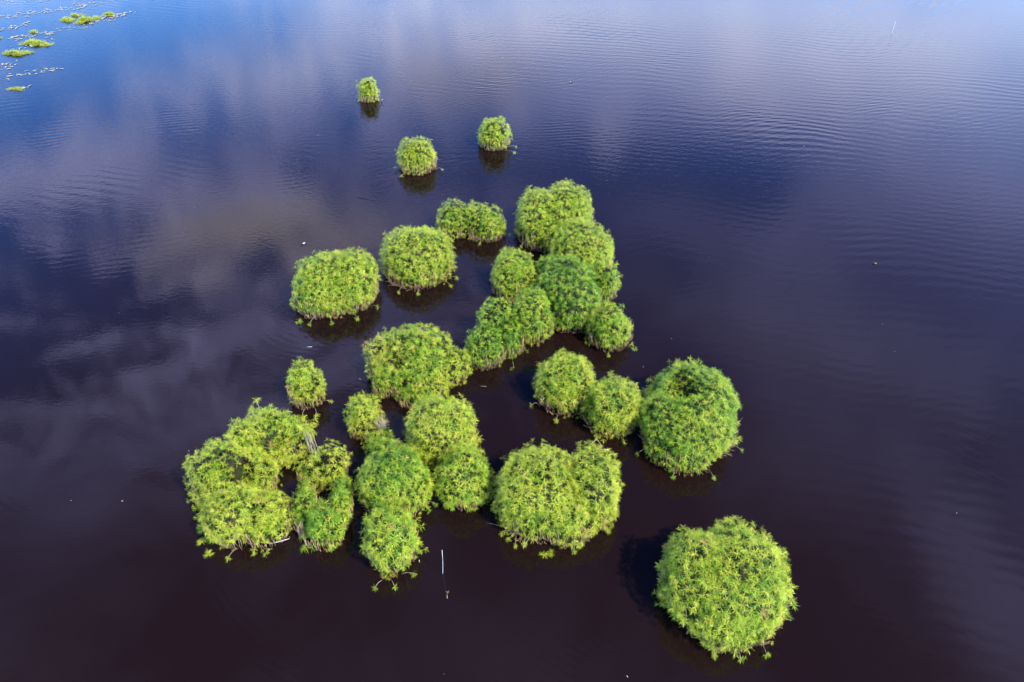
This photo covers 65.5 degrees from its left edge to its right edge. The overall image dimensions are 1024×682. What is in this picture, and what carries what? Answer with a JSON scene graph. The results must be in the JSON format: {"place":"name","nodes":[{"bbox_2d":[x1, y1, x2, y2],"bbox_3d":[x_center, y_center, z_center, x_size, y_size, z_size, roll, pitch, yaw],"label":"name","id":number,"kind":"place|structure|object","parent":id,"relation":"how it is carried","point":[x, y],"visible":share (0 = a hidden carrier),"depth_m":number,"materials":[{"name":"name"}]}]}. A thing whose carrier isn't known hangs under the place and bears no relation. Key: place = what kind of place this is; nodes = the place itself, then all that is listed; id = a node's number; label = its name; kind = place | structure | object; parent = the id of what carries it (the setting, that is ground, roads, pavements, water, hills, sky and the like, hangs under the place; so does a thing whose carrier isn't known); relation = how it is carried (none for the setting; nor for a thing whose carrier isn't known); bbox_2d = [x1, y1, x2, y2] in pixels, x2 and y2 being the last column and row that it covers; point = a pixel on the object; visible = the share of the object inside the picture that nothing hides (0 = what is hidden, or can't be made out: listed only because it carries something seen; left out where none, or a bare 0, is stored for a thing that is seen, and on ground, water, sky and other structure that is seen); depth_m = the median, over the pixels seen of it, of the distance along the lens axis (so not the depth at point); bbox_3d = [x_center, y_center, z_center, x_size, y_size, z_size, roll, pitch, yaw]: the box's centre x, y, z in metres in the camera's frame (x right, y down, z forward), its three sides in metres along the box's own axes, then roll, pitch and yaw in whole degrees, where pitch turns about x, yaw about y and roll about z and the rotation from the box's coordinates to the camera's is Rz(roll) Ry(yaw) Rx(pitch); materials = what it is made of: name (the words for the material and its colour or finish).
{"place":"outdoors","nodes":[
{"label":"outdoors","id":0,"kind":"place"},
{"bbox_2d":[0,0,1023,681],"bbox_3d":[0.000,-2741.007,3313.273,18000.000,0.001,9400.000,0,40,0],"label":"water","id":1,"kind":"structure","parent":0,"point":[808,214],"depth_m":48.67,"materials":[{"name":"blue liquid"}]},
{"bbox_2d":[6,86,25,90],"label":"weed mat","id":2,"kind":"object","parent":1,"relation":"on","point":[15,88],"visible":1,"depth_m":74.82,"materials":[{"name":"green plant"}]},
{"bbox_2d":[2,48,34,55],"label":"weed mat","id":3,"kind":"object","parent":1,"relation":"on","point":[15,52],"visible":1,"depth_m":81.66,"materials":[{"name":"green plant"}]},
{"bbox_2d":[18,37,53,46],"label":"weed mat","id":4,"kind":"object","parent":1,"relation":"on","point":[34,42],"visible":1,"depth_m":83.78,"materials":[{"name":"green plant"}]},
{"bbox_2d":[0,0,131,89],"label":"floating aquatic plants","id":5,"kind":"object","parent":1,"relation":"on","point":[49,33],"visible":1,"depth_m":88.33,"materials":[{"name":"green plant"}]},
{"bbox_2d":[60,16,75,21],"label":"weed mat","id":6,"kind":"object","parent":1,"relation":"on","point":[67,19],"visible":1,"depth_m":89.53,"materials":[{"name":"green plant"}]},
{"bbox_2d":[73,15,102,23],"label":"weed mat","id":7,"kind":"object","parent":1,"relation":"on","point":[83,19],"visible":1,"depth_m":89.44,"materials":[{"name":"green plant"}]},
{"bbox_2d":[102,11,114,15],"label":"weed mat","id":8,"kind":"object","parent":1,"relation":"on","point":[109,14],"visible":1,"depth_m":90.89,"materials":[{"name":"green plant"}]},
{"bbox_2d":[197,537,205,545],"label":"floating sprig","id":9,"kind":"object","parent":1,"relation":"on","point":[201,541],"visible":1,"depth_m":35.84,"materials":[{"name":"green plant"}]},
{"bbox_2d":[205,548,212,557],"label":"floating sprig","id":10,"kind":"object","parent":1,"relation":"on","point":[208,553],"visible":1,"depth_m":35.29,"materials":[{"name":"green plant"}]},
{"bbox_2d":[182,434,281,513],"bbox_3d":[-13.197,6.046,37.230,4.882,3.007,4.006,0,40,0],"label":"shrub","id":11,"kind":"object","parent":1,"relation":"in","point":[224,468],"visible":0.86,"depth_m":37.23,"materials":[{"name":"green plant"}]},
{"bbox_2d":[195,474,297,559],"bbox_3d":[-11.904,7.635,35.661,4.602,2.584,3.847,0,40,0],"label":"shrub","id":12,"kind":"object","parent":1,"relation":"on","point":[238,514],"visible":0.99,"depth_m":35.34,"materials":[{"name":"green plant"}]},
{"bbox_2d":[223,398,320,468],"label":"shrub","id":13,"kind":"object","parent":1,"relation":"in","point":[279,437],"visible":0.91,"depth_m":38.89,"materials":[{"name":"green plant"}]},
{"bbox_2d":[285,356,331,418],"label":"shrub","id":14,"kind":"object","parent":1,"relation":"on","point":[303,387],"visible":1,"depth_m":41.94,"materials":[{"name":"green plant"}]},
{"bbox_2d":[288,474,353,552],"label":"shrub","id":15,"kind":"object","parent":1,"relation":"on","point":[323,527],"visible":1,"depth_m":35.66,"materials":[{"name":"green plant"}]},
{"bbox_2d":[293,438,352,492],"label":"shrub","id":16,"kind":"object","parent":1,"relation":"on","point":[329,468],"visible":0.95,"depth_m":37.94,"materials":[{"name":"green plant"}]},
{"bbox_2d":[289,246,381,325],"bbox_3d":[-10.973,-3.837,48.899,5.853,3.148,5.912,0,40,0],"label":"shrub","id":17,"kind":"object","parent":1,"relation":"on","point":[338,285],"visible":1,"depth_m":48.10,"materials":[{"name":"green plant"}]},
{"bbox_2d":[342,392,388,444],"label":"shrub","id":18,"kind":"object","parent":1,"relation":"on","point":[363,417],"visible":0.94,"depth_m":40.26,"materials":[{"name":"green plant"}]},
{"bbox_2d":[356,76,379,102],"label":"shrub","id":19,"kind":"object","parent":1,"relation":"in","point":[366,90],"visible":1,"depth_m":72.24,"materials":[{"name":"green plant"}]},
{"bbox_2d":[352,427,437,518],"bbox_3d":[-5.865,6.009,37.308,5.185,2.965,3.908,30,48,31],"label":"shrub","id":20,"kind":"object","parent":1,"relation":"on","point":[391,469],"visible":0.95,"depth_m":36.48,"materials":[{"name":"green plant"}]},
{"bbox_2d":[360,496,429,590],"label":"shrub","id":21,"kind":"object","parent":1,"relation":"on","point":[389,543],"visible":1,"depth_m":34.27,"materials":[{"name":"green plant"}]},
{"bbox_2d":[361,322,473,408],"bbox_3d":[-5.407,0.914,43.521,5.904,2.776,5.388,24,46,26],"label":"shrub","id":22,"kind":"object","parent":1,"relation":"on","point":[413,365],"visible":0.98,"depth_m":43.07,"materials":[{"name":"green plant"}]},
{"bbox_2d":[378,224,458,295],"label":"shrub","id":23,"kind":"object","parent":1,"relation":"in","point":[413,258],"visible":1,"depth_m":50.56,"materials":[{"name":"green plant"}]},
{"bbox_2d":[394,135,442,176],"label":"shrub","id":24,"kind":"object","parent":1,"relation":"in","point":[418,156],"visible":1,"depth_m":61.88,"materials":[{"name":"green plant"}]},
{"bbox_2d":[401,393,483,469],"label":"shrub","id":25,"kind":"object","parent":1,"relation":"in","point":[438,429],"visible":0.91,"depth_m":38.66,"materials":[{"name":"green plant"}]},
{"bbox_2d":[432,436,497,511],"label":"shrub","id":26,"kind":"object","parent":1,"relation":"on","point":[461,479],"visible":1,"depth_m":36.80,"materials":[{"name":"green plant"}]},
{"bbox_2d":[434,199,506,244],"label":"shrub","id":27,"kind":"object","parent":1,"relation":"in","point":[486,224],"visible":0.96,"depth_m":54.70,"materials":[{"name":"green plant"}]},
{"bbox_2d":[463,297,527,370],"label":"shrub","id":28,"kind":"object","parent":1,"relation":"in","point":[492,332],"visible":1,"depth_m":44.96,"materials":[{"name":"green plant"}]},
{"bbox_2d":[476,116,516,153],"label":"shrub","id":29,"kind":"object","parent":1,"relation":"in","point":[493,136],"visible":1,"depth_m":64.83,"materials":[{"name":"green plant"}]},
{"bbox_2d":[489,246,539,303],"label":"shrub","id":30,"kind":"object","parent":1,"relation":"in","point":[513,274],"visible":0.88,"depth_m":49.00,"materials":[{"name":"green plant"}]},
{"bbox_2d":[505,282,556,347],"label":"shrub","id":31,"kind":"object","parent":1,"relation":"on","point":[529,311],"visible":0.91,"depth_m":45.93,"materials":[{"name":"green plant"}]},
{"bbox_2d":[508,179,595,254],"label":"shrub","id":32,"kind":"object","parent":1,"relation":"in","point":[539,215],"visible":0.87,"depth_m":53.99,"materials":[{"name":"green plant"}]},
{"bbox_2d":[490,439,623,554],"bbox_3d":[2.079,6.594,36.353,6.338,3.293,5.432,0,40,0],"label":"shrub","id":33,"kind":"object","parent":1,"relation":"on","point":[541,493],"visible":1,"depth_m":35.53,"materials":[{"name":"green plant"}]},
{"bbox_2d":[529,347,596,422],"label":"shrub","id":34,"kind":"object","parent":1,"relation":"on","point":[563,383],"visible":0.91,"depth_m":41.51,"materials":[{"name":"green plant"}]},
{"bbox_2d":[533,253,602,333],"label":"shrub","id":35,"kind":"object","parent":1,"relation":"on","point":[568,287],"visible":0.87,"depth_m":47.01,"materials":[{"name":"green plant"}]},
{"bbox_2d":[545,214,614,281],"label":"shrub","id":36,"kind":"object","parent":1,"relation":"on","point":[587,243],"visible":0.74,"depth_m":50.88,"materials":[{"name":"green plant"}]},
{"bbox_2d":[591,257,622,301],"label":"shrub","id":37,"kind":"object","parent":1,"relation":"on","point":[608,289],"visible":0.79,"depth_m":49.05,"materials":[{"name":"green plant"}]},
{"bbox_2d":[585,299,637,356],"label":"shrub","id":38,"kind":"object","parent":1,"relation":"in","point":[610,328],"visible":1,"depth_m":45.63,"materials":[{"name":"green plant"}]},
{"bbox_2d":[579,370,644,445],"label":"shrub","id":39,"kind":"object","parent":1,"relation":"on","point":[613,409],"visible":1,"depth_m":40.37,"materials":[{"name":"green plant"}]},
{"bbox_2d":[636,355,743,480],"bbox_3d":[8.944,3.357,40.164,5.781,3.353,7.043,0,40,0],"label":"shrub","id":40,"kind":"object","parent":1,"relation":"on","point":[688,420],"visible":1,"depth_m":39.06,"materials":[{"name":"green plant"}]},
{"bbox_2d":[651,515,798,663],"bbox_3d":[8.806,9.591,32.456,5.971,3.712,5.731,0,40,0],"label":"shrub","id":41,"kind":"object","parent":1,"relation":"on","point":[726,586],"visible":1,"depth_m":31.64,"materials":[{"name":"green plant"}]}
]}

